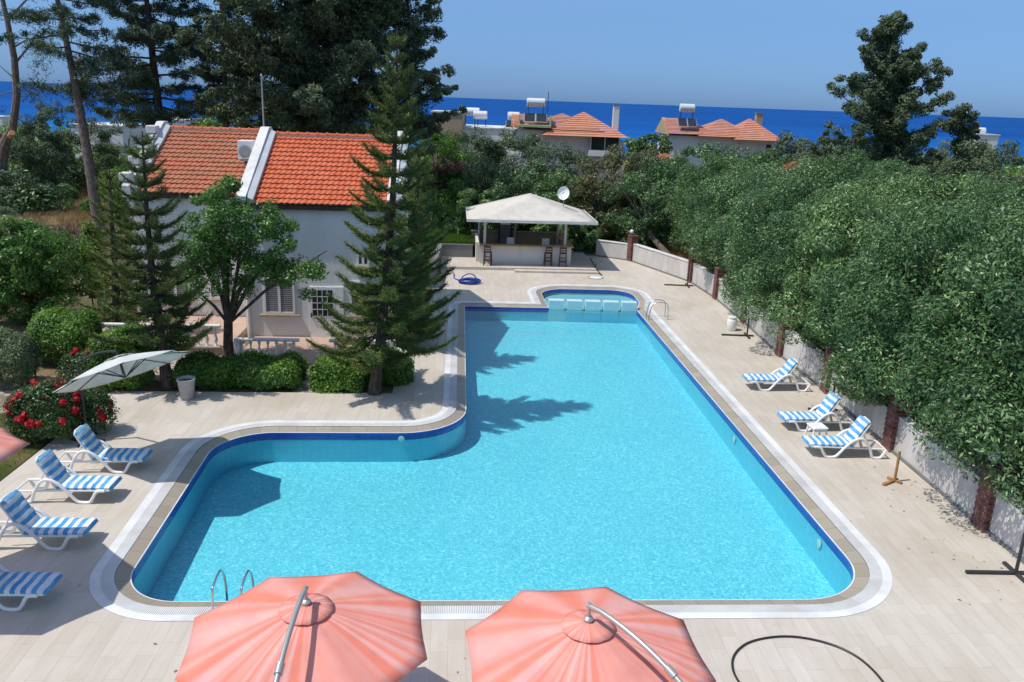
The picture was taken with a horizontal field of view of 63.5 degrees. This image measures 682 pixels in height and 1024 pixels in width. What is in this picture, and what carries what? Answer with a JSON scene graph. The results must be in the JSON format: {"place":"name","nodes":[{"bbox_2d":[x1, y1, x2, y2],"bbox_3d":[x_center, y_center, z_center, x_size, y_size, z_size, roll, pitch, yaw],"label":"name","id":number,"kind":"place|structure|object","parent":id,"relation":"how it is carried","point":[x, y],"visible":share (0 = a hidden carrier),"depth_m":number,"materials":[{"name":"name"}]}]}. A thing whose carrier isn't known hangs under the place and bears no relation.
{"place":"outdoors","nodes":[
{"label":"outdoors","id":0,"kind":"place"},
{"bbox_2d":[0,374,57,413],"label":"garden path","id":1,"kind":"structure","parent":0,"point":[4,391],"depth_m":25.29,"materials":[{"name":"stone"}]},
{"bbox_2d":[0,325,41,386],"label":"round shrub","id":2,"kind":"object","parent":1,"relation":"on","point":[15,345],"visible":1,"depth_m":24.94,"materials":[{"name":"green plant"}]},
{"bbox_2d":[0,405,65,479],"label":"lawn","id":3,"kind":"structure","parent":0,"point":[39,443],"depth_m":20.95,"materials":[{"name":"plant"}]},
{"bbox_2d":[0,428,29,461],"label":"cantilever parasol","id":4,"kind":"object","parent":3,"relation":"on","point":[10,444],"visible":1,"depth_m":14.68,"materials":[{"name":"pink fabric"}]},
{"bbox_2d":[0,374,96,443],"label":"rose bush","id":5,"kind":"object","parent":3,"relation":"on","point":[37,393],"visible":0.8,"depth_m":21.08,"materials":[{"name":"green plant"}]},
{"bbox_2d":[0,253,1023,681],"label":"pool deck","id":6,"kind":"structure","parent":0,"point":[936,615],"depth_m":17.31,"materials":[{"name":"tile"}]},
{"bbox_2d":[0,565,62,611],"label":"sun lounger","id":7,"kind":"object","parent":6,"relation":"on","point":[27,585],"visible":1,"depth_m":14.75,"materials":[{"name":"blue fabric"}]},
{"bbox_2d":[0,489,97,550],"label":"sun lounger","id":8,"kind":"object","parent":6,"relation":"on","point":[22,514],"visible":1,"depth_m":16.60,"materials":[{"name":"blue fabric"}]},
{"bbox_2d":[17,449,121,503],"bbox_3d":[-10.017,3.033,18.626,2.153,1.060,0.728,1,16,-3],"label":"sun lounger","id":9,"kind":"object","parent":6,"relation":"on","point":[58,476],"visible":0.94,"depth_m":18.47,"materials":[{"name":"white plastic"}]},
{"bbox_2d":[58,423,152,473],"bbox_3d":[-9.961,2.599,20.116,2.153,1.060,0.728,1,16,-4],"label":"sun lounger","id":10,"kind":"object","parent":6,"relation":"on","point":[91,445],"visible":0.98,"depth_m":19.95,"materials":[{"name":"white plastic"}]},
{"bbox_2d":[52,350,189,447],"bbox_3d":[-9.776,1.510,20.214,3.570,3.081,3.142,2,16,0],"label":"cantilever parasol","id":11,"kind":"object","parent":6,"relation":"on","point":[116,368],"visible":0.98,"depth_m":20.41,"materials":[{"name":"fabric"}]},
{"bbox_2d":[175,571,426,681],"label":"cantilever parasol","id":12,"kind":"object","parent":6,"relation":"on","point":[355,626],"visible":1,"depth_m":10.80,"materials":[{"name":"pink fabric"}]},
{"bbox_2d":[89,284,892,620],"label":"swimming pool","id":13,"kind":"structure","parent":6,"relation":"in","point":[595,436],"depth_m":21.26,"materials":[{"name":"liquid"}]},
{"bbox_2d":[441,251,598,273],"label":"bar platform","id":14,"kind":"structure","parent":6,"relation":"on","point":[580,263],"depth_m":45.61,"materials":[{"name":"tile"}]},
{"bbox_2d":[466,193,597,264],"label":"pool bar","id":15,"kind":"object","parent":14,"relation":"on","point":[527,247],"visible":0.98,"depth_m":46.12,"materials":[{"name":"white wood"}]},
{"bbox_2d":[465,586,715,681],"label":"cantilever parasol","id":16,"kind":"object","parent":6,"relation":"on","point":[602,634],"visible":1,"depth_m":10.80,"materials":[{"name":"pink fabric"}]},
{"bbox_2d":[595,239,627,259],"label":"garden wall","id":17,"kind":"structure","parent":6,"relation":"on","point":[611,249],"depth_m":49.75,"materials":[{"name":"paint"}]},
{"bbox_2d":[631,244,687,280],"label":"garden wall","id":18,"kind":"structure","parent":6,"relation":"on","point":[663,262],"depth_m":46.32,"materials":[{"name":"paint"}]},
{"bbox_2d":[691,263,714,296],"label":"garden wall","id":19,"kind":"structure","parent":6,"relation":"on","point":[702,278],"depth_m":42.10,"materials":[{"name":"paint"}]},
{"bbox_2d":[744,300,778,351],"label":"garden wall","id":20,"kind":"structure","parent":6,"relation":"on","point":[758,330],"depth_m":33.51,"materials":[{"name":"paint"}]},
{"bbox_2d":[742,357,810,391],"bbox_3d":[8.848,1.095,27.633,2.153,1.024,0.728,1,16,-3],"label":"sun lounger","id":21,"kind":"object","parent":6,"relation":"on","point":[785,370],"visible":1,"depth_m":27.43,"materials":[{"name":"white plastic"}]},
{"bbox_2d":[781,330,823,387],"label":"garden wall","id":22,"kind":"structure","parent":6,"relation":"on","point":[809,365],"depth_m":29.19,"materials":[{"name":"paint"}]},
{"bbox_2d":[777,392,852,431],"bbox_3d":[8.961,2.061,24.305,2.153,1.047,0.728,1,16,-5],"label":"sun lounger","id":23,"kind":"object","parent":6,"relation":"on","point":[823,412],"visible":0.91,"depth_m":24.13,"materials":[{"name":"white plastic"}]},
{"bbox_2d":[801,415,887,458],"bbox_3d":[9.066,2.586,22.525,2.153,1.047,0.728,1,16,-2],"label":"sun lounger","id":24,"kind":"object","parent":6,"relation":"on","point":[855,432],"visible":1,"depth_m":22.33,"materials":[{"name":"white plastic"}]},
{"bbox_2d":[827,365,888,442],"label":"garden wall","id":25,"kind":"structure","parent":6,"relation":"on","point":[875,415],"depth_m":24.34,"materials":[{"name":"paint"}]},
{"bbox_2d":[881,395,914,451],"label":"brick pillar","id":26,"kind":"structure","parent":6,"relation":"on","point":[891,424],"depth_m":22.73,"materials":[{"name":"brick"}]},
{"bbox_2d":[891,416,981,519],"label":"garden wall","id":27,"kind":"structure","parent":6,"relation":"on","point":[951,485],"depth_m":20.66,"materials":[{"name":"paint"}]},
{"bbox_2d":[970,462,1016,532],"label":"brick pillar","id":28,"kind":"structure","parent":6,"relation":"on","point":[982,513],"depth_m":18.54,"materials":[{"name":"red brick"}]},
{"bbox_2d":[986,490,1023,563],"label":"garden wall","id":29,"kind":"structure","parent":6,"relation":"on","point":[1005,530],"depth_m":17.97,"materials":[{"name":"paint"}]},
{"bbox_2d":[0,81,1023,171],"bbox_3d":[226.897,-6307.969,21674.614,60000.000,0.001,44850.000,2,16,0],"label":"sea","id":30,"kind":"structure","parent":0,"point":[636,121],"depth_m":1800.10,"materials":[{"name":"liquid"}]},
{"bbox_2d":[0,141,1023,499],"bbox_3d":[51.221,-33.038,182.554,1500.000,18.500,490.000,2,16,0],"label":"ground","id":31,"kind":"structure","parent":0,"point":[46,367],"depth_m":27.22,"materials":[{"name":"green plant"}]},
{"bbox_2d":[0,169,60,212],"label":"green bush","id":32,"kind":"object","parent":31,"relation":"on","point":[18,180],"visible":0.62,"depth_m":58.63,"materials":[{"name":"green plant"}]},
{"bbox_2d":[0,0,61,206],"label":"forked tree","id":33,"kind":"object","parent":31,"relation":"on","point":[6,138],"visible":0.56,"depth_m":57.53,"materials":[{"name":"green plant"}]},
{"bbox_2d":[5,113,71,185],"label":"dark tree","id":34,"kind":"object","parent":31,"relation":"on","point":[38,158],"visible":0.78,"depth_m":66.16,"materials":[{"name":"green plant"}]},
{"bbox_2d":[0,214,100,323],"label":"citrus tree","id":35,"kind":"object","parent":31,"relation":"on","point":[39,275],"visible":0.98,"depth_m":30.99,"materials":[{"name":"green plant"}]},
{"bbox_2d":[14,100,108,186],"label":"dark tree","id":36,"kind":"object","parent":31,"relation":"on","point":[72,137],"visible":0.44,"depth_m":70.20,"materials":[{"name":"green plant"}]},
{"bbox_2d":[23,305,103,364],"bbox_3d":[-15.099,-0.224,27.784,2.546,1.897,2.280,0,16,-5],"label":"round shrub","id":37,"kind":"object","parent":31,"relation":"on","point":[64,324],"visible":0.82,"depth_m":27.11,"materials":[{"name":"green plant"}]},
{"bbox_2d":[0,0,142,229],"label":"pine tree","id":38,"kind":"object","parent":31,"relation":"on","point":[82,73],"visible":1,"depth_m":48.04,"materials":[{"name":"green plant"}]},
{"bbox_2d":[22,183,124,228],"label":"dry grass","id":39,"kind":"structure","parent":31,"relation":"on","point":[83,195],"depth_m":57.66,"materials":[{"name":"brown plant"}]},
{"bbox_2d":[55,347,109,379],"bbox_3d":[-13.227,0.804,25.565,1.582,1.301,1.423,2,16,0],"label":"rose bush","id":40,"kind":"object","parent":31,"relation":"on","point":[73,357],"visible":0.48,"depth_m":25.28,"materials":[{"name":"green plant"}]},
{"bbox_2d":[78,220,109,313],"bbox_3d":[-16.955,-3.005,33.573,1.132,3.851,1.278,2,16,0],"label":"columnar conifer","id":41,"kind":"object","parent":31,"relation":"on","point":[86,228],"visible":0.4,"depth_m":33.10,"materials":[{"name":"green plant"}]},
{"bbox_2d":[67,386,121,435],"bbox_3d":[-11.200,1.816,22.120,1.312,1.431,1.280,2,16,0],"label":"rose bush","id":42,"kind":"object","parent":31,"relation":"on","point":[104,414],"visible":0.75,"depth_m":21.86,"materials":[{"name":"green plant"}]},
{"bbox_2d":[69,122,146,157],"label":"flat house","id":43,"kind":"structure","parent":31,"relation":"on","point":[125,135],"depth_m":90.09,"materials":[{"name":"paint"}]},
{"bbox_2d":[74,166,143,328],"bbox_3d":[-14.220,-2.968,29.423,2.515,6.415,2.795,2,16,0],"label":"araucaria","id":44,"kind":"object","parent":31,"relation":"on","point":[103,281],"visible":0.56,"depth_m":29.16,"materials":[{"name":"green plant"}]},
{"bbox_2d":[89,109,148,180],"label":"dark tree","id":45,"kind":"object","parent":31,"relation":"on","point":[109,148],"visible":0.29,"depth_m":71.35,"materials":[{"name":"green plant"}]},
{"bbox_2d":[85,321,157,391],"bbox_3d":[-12.032,0.436,25.641,1.824,2.046,1.985,1,16,-3],"label":"clipped hedge","id":46,"kind":"object","parent":31,"relation":"on","point":[133,382],"visible":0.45,"depth_m":25.06,"materials":[{"name":"green plant"}]},
{"bbox_2d":[81,131,215,389],"bbox_3d":[-10.941,-2.238,24.665,3.857,7.920,3.675,-6,18,-27],"label":"araucaria","id":47,"kind":"object","parent":31,"relation":"on","point":[167,281],"visible":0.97,"depth_m":24.51,"materials":[{"name":"green plant"}]},
{"bbox_2d":[81,0,219,127],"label":"pine tree","id":48,"kind":"object","parent":31,"relation":"on","point":[159,34],"visible":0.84,"depth_m":52.58,"materials":[{"name":"green plant"}]},
{"bbox_2d":[168,349,238,389],"bbox_3d":[-9.670,0.846,26.282,2.304,1.069,1.971,1,16,-3],"label":"clipped hedge","id":49,"kind":"object","parent":31,"relation":"on","point":[207,368],"visible":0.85,"depth_m":25.65,"materials":[{"name":"green plant"}]},
{"bbox_2d":[173,0,260,127],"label":"pine tree","id":50,"kind":"object","parent":31,"relation":"on","point":[194,54],"visible":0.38,"depth_m":54.39,"materials":[{"name":"green plant"}]},
{"bbox_2d":[164,173,329,356],"bbox_3d":[-8.609,-2.242,27.461,5.388,6.509,3.237,2,16,0],"label":"citrus tree","id":51,"kind":"object","parent":31,"relation":"on","point":[207,234],"visible":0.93,"depth_m":26.94,"materials":[{"name":"green plant"}]},
{"bbox_2d":[103,121,408,366],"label":"house","id":52,"kind":"structure","parent":31,"relation":"on","point":[307,180],"depth_m":31.05,"materials":[{"name":"ceramic"}]},
{"bbox_2d":[233,337,299,355],"bbox_3d":[-8.302,0.305,28.046,2.160,0.840,0.220,1,16,-4],"label":"balustrade","id":53,"kind":"object","parent":52,"relation":"on","point":[238,344],"visible":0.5,"depth_m":27.91,"materials":[{"name":"paint"}]},
{"bbox_2d":[259,278,299,316],"bbox_3d":[-8.628,-1.616,30.643,1.470,1.435,0.180,1,16,-4],"label":"window","id":54,"kind":"structure","parent":52,"relation":"in","point":[278,302],"depth_m":30.72,"materials":[{"name":"white plastic"}]},
{"bbox_2d":[309,286,336,336],"bbox_3d":[-7.077,-1.004,30.921,0.980,2.080,0.145,1,16,-4],"label":"door","id":55,"kind":"structure","parent":52,"relation":"in","point":[315,307],"depth_m":30.86,"materials":[{"name":"white plastic"}]},
{"bbox_2d":[228,349,308,390],"bbox_3d":[-7.838,0.908,26.370,2.586,1.031,1.891,1,16,-3],"label":"clipped hedge","id":56,"kind":"object","parent":31,"relation":"on","point":[288,369],"visible":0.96,"depth_m":25.80,"materials":[{"name":"green plant"}]},
{"bbox_2d":[173,0,440,134],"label":"cypress tree","id":57,"kind":"object","parent":31,"relation":"on","point":[317,56],"visible":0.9,"depth_m":49.54,"materials":[{"name":"green plant"}]},
{"bbox_2d":[306,354,370,393],"bbox_3d":[-5.433,0.914,26.479,2.145,1.115,1.994,1,16,-3],"label":"clipped hedge","id":58,"kind":"object","parent":31,"relation":"on","point":[324,372],"visible":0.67,"depth_m":25.83,"materials":[{"name":"green plant"}]},
{"bbox_2d":[305,30,462,395],"bbox_3d":[-4.071,-3.471,24.446,4.756,10.905,4.475,-10,20,-35],"label":"araucaria","id":59,"kind":"object","parent":31,"relation":"on","point":[403,313],"visible":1,"depth_m":24.53,"materials":[{"name":"green plant"}]},
{"bbox_2d":[367,346,416,386],"bbox_3d":[-3.972,0.727,27.130,1.745,1.210,1.956,1,16,-3],"label":"clipped hedge","id":60,"kind":"object","parent":31,"relation":"on","point":[404,376],"visible":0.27,"depth_m":26.60,"materials":[{"name":"green plant"}]},
{"bbox_2d":[366,143,456,345],"bbox_3d":[-3.751,-3.358,30.066,3.673,7.531,3.531,2,16,0],"label":"araucaria","id":61,"kind":"object","parent":31,"relation":"on","point":[429,293],"visible":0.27,"depth_m":30.09,"materials":[{"name":"green plant"}]},
{"bbox_2d":[362,0,467,216],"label":"cypress tree","id":62,"kind":"object","parent":31,"relation":"on","point":[415,57],"visible":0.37,"depth_m":54.02,"materials":[{"name":"green plant"}]},
{"bbox_2d":[413,130,472,207],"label":"broadleaf tree","id":63,"kind":"object","parent":31,"relation":"on","point":[444,145],"visible":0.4,"depth_m":60.81,"materials":[{"name":"green plant"}]},
{"bbox_2d":[428,152,468,210],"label":"tree","id":64,"kind":"object","parent":31,"relation":"on","point":[458,167],"visible":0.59,"depth_m":60.15,"materials":[{"name":"green plant"}]},
{"bbox_2d":[427,177,472,229],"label":"shrub","id":65,"kind":"object","parent":31,"relation":"on","point":[443,197],"visible":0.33,"depth_m":53.52,"materials":[{"name":"green plant"}]},
{"bbox_2d":[428,126,507,203],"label":"olive tree","id":66,"kind":"object","parent":31,"relation":"on","point":[483,141],"visible":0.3,"depth_m":63.93,"materials":[{"name":"green plant"}]},
{"bbox_2d":[443,188,499,233],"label":"shrub","id":67,"kind":"object","parent":31,"relation":"on","point":[461,219],"visible":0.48,"depth_m":50.55,"materials":[{"name":"green plant"}]},
{"bbox_2d":[457,154,516,204],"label":"olive tree","id":68,"kind":"object","parent":31,"relation":"on","point":[474,179],"visible":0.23,"depth_m":56.76,"materials":[{"name":"green plant"}]},
{"bbox_2d":[462,107,536,168],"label":"flat house","id":69,"kind":"structure","parent":31,"relation":"on","point":[477,113],"depth_m":88.45,"materials":[{"name":"paint"}]},
{"bbox_2d":[478,174,542,230],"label":"broadleaf tree","id":70,"kind":"object","parent":31,"relation":"on","point":[504,189],"visible":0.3,"depth_m":52.92,"materials":[{"name":"green plant"}]},
{"bbox_2d":[468,122,556,192],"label":"olive tree","id":71,"kind":"object","parent":31,"relation":"on","point":[519,144],"visible":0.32,"depth_m":61.59,"materials":[{"name":"green plant"}]},
{"bbox_2d":[5,153,1023,237],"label":"scrub undergrowth","id":72,"kind":"object","parent":31,"relation":"on","point":[42,206],"visible":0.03,"depth_m":59.35,"materials":[{"name":"green plant"}]},
{"bbox_2d":[503,159,574,230],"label":"olive tree","id":73,"kind":"object","parent":31,"relation":"on","point":[539,167],"visible":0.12,"depth_m":56.19,"materials":[{"name":"green plant"}]},
{"bbox_2d":[513,142,595,204],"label":"olive tree","id":74,"kind":"object","parent":31,"relation":"on","point":[568,155],"visible":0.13,"depth_m":59.16,"materials":[{"name":"green plant"}]},
{"bbox_2d":[530,168,582,231],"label":"broadleaf tree","id":75,"kind":"object","parent":31,"relation":"on","point":[559,181],"visible":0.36,"depth_m":53.82,"materials":[{"name":"green plant"}]},
{"bbox_2d":[511,92,627,183],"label":"villa","id":76,"kind":"object","parent":31,"relation":"on","point":[587,137],"visible":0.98,"depth_m":85.80,"materials":[{"name":"ceramic"}]},
{"bbox_2d":[563,224,602,253],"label":"fig tree","id":77,"kind":"object","parent":31,"relation":"on","point":[586,243],"visible":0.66,"depth_m":50.72,"materials":[{"name":"green plant"}]},
{"bbox_2d":[566,168,633,240],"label":"carob tree","id":78,"kind":"object","parent":31,"relation":"on","point":[589,182],"visible":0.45,"depth_m":51.91,"materials":[{"name":"green plant"}]},
{"bbox_2d":[574,144,669,235],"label":"carob tree","id":79,"kind":"object","parent":31,"relation":"on","point":[613,159],"visible":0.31,"depth_m":53.71,"materials":[{"name":"green plant"}]},
{"bbox_2d":[600,170,674,253],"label":"broadleaf tree","id":80,"kind":"object","parent":31,"relation":"on","point":[656,224],"visible":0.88,"depth_m":50.26,"materials":[{"name":"green plant"}]},
{"bbox_2d":[630,133,672,165],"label":"round tree","id":81,"kind":"object","parent":31,"relation":"on","point":[644,143],"visible":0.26,"depth_m":81.28,"materials":[{"name":"green plant"}]},
{"bbox_2d":[616,153,687,243],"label":"broadleaf tree","id":82,"kind":"object","parent":31,"relation":"on","point":[656,170],"visible":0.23,"depth_m":52.65,"materials":[{"name":"green plant"}]},
{"bbox_2d":[661,140,737,226],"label":"broadleaf tree","id":83,"kind":"object","parent":31,"relation":"on","point":[700,153],"visible":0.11,"depth_m":58.18,"materials":[{"name":"green plant"}]},
{"bbox_2d":[655,104,778,190],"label":"villa","id":84,"kind":"object","parent":31,"relation":"on","point":[732,135],"visible":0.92,"depth_m":89.90,"materials":[{"name":"ceramic"}]},
{"bbox_2d":[664,153,774,250],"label":"broadleaf tree","id":85,"kind":"object","parent":31,"relation":"on","point":[687,180],"visible":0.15,"depth_m":46.92,"materials":[{"name":"green plant"}]},
{"bbox_2d":[673,170,771,275],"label":"broadleaf tree","id":86,"kind":"object","parent":31,"relation":"on","point":[690,220],"visible":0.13,"depth_m":43.78,"materials":[{"name":"green plant"}]},
{"bbox_2d":[691,143,782,196],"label":"broadleaf tree","id":87,"kind":"object","parent":31,"relation":"on","point":[758,158],"visible":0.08,"depth_m":56.19,"materials":[{"name":"green plant"}]},
{"bbox_2d":[685,163,806,280],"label":"broadleaf tree","id":88,"kind":"object","parent":31,"relation":"on","point":[700,246],"visible":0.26,"depth_m":40.68,"materials":[{"name":"green plant"}]},
{"bbox_2d":[706,177,808,307],"bbox_3d":[11.815,-4.243,37.391,6.226,6.227,5.696,-3,17,-16],"label":"broadleaf tree","id":89,"kind":"object","parent":31,"relation":"on","point":[719,244],"visible":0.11,"depth_m":37.08,"materials":[{"name":"green plant"}]},
{"bbox_2d":[760,130,811,178],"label":"dark tree","id":90,"kind":"object","parent":31,"relation":"on","point":[782,145],"visible":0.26,"depth_m":79.03,"materials":[{"name":"green plant"}]},
{"bbox_2d":[721,172,871,331],"bbox_3d":[11.933,-3.513,33.953,6.736,6.807,5.679,-1,17,-11],"label":"broadleaf tree","id":91,"kind":"object","parent":31,"relation":"on","point":[761,210],"visible":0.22,"depth_m":33.36,"materials":[{"name":"green plant"}]},
{"bbox_2d":[730,195,881,351],"bbox_3d":[11.947,-2.502,31.541,6.501,6.194,5.809,11,18,27],"label":"broadleaf tree","id":92,"kind":"object","parent":31,"relation":"on","point":[781,265],"visible":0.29,"depth_m":31.01,"materials":[{"name":"green plant"}]},
{"bbox_2d":[791,142,892,225],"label":"broadleaf tree","id":93,"kind":"object","parent":31,"relation":"on","point":[818,170],"visible":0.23,"depth_m":43.08,"materials":[{"name":"green plant"}]},
{"bbox_2d":[761,180,993,374],"bbox_3d":[12.058,-1.652,27.402,5.802,6.930,6.181,-11,21,-37],"label":"broadleaf tree","id":94,"kind":"object","parent":31,"relation":"on","point":[828,243],"visible":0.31,"depth_m":27.62,"materials":[{"name":"green plant"}]},
{"bbox_2d":[807,10,959,185],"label":"cypress tree","id":95,"kind":"object","parent":31,"relation":"on","point":[889,104],"visible":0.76,"depth_m":55.96,"materials":[{"name":"green plant"}]},
{"bbox_2d":[850,157,930,185],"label":"broadleaf tree","id":96,"kind":"object","parent":31,"relation":"on","point":[883,165],"visible":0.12,"depth_m":48.23,"materials":[{"name":"green plant"}]},
{"bbox_2d":[847,170,951,217],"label":"broadleaf tree","id":97,"kind":"object","parent":31,"relation":"on","point":[873,175],"visible":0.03,"depth_m":40.47,"materials":[{"name":"green plant"}]},
{"bbox_2d":[805,194,1021,405],"bbox_3d":[12.175,-0.897,24.804,6.642,6.928,6.076,0,16,-5],"label":"broadleaf tree","id":98,"kind":"object","parent":31,"relation":"on","point":[833,305],"visible":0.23,"depth_m":24.48,"materials":[{"name":"green plant"}]},
{"bbox_2d":[831,200,1023,447],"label":"broadleaf tree","id":99,"kind":"object","parent":31,"relation":"on","point":[921,259],"visible":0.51,"depth_m":21.70,"materials":[{"name":"green plant"}]},
{"bbox_2d":[866,169,994,244],"bbox_3d":[18.294,-3.893,35.656,6.325,7.027,7.079,13,20,33],"label":"broadleaf tree","id":100,"kind":"object","parent":31,"relation":"on","point":[937,190],"visible":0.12,"depth_m":34.41,"materials":[{"name":"green plant"}]},
{"bbox_2d":[888,231,1023,509],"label":"broadleaf tree","id":101,"kind":"object","parent":31,"relation":"on","point":[972,411],"visible":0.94,"depth_m":18.22,"materials":[{"name":"green plant"}]},
{"bbox_2d":[925,103,986,183],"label":"cypress tree","id":102,"kind":"object","parent":31,"relation":"on","point":[962,132],"visible":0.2,"depth_m":59.54,"materials":[{"name":"green plant"}]},
{"bbox_2d":[922,185,1023,289],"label":"broadleaf tree","id":103,"kind":"object","parent":31,"relation":"on","point":[982,207],"visible":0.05,"depth_m":31.62,"materials":[{"name":"green plant"}]},
{"bbox_2d":[935,155,1019,208],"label":"dark tree","id":104,"kind":"object","parent":31,"relation":"on","point":[981,168],"visible":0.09,"depth_m":53.95,"materials":[{"name":"green plant"}]},
{"bbox_2d":[938,139,1023,180],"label":"dark tree","id":105,"kind":"object","parent":31,"relation":"on","point":[1005,155],"visible":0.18,"depth_m":55.11,"materials":[{"name":"green plant"}]},
{"bbox_2d":[955,166,1023,214],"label":"broadleaf tree","id":106,"kind":"object","parent":31,"relation":"on","point":[1004,186],"visible":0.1,"depth_m":38.25,"materials":[{"name":"green plant"}]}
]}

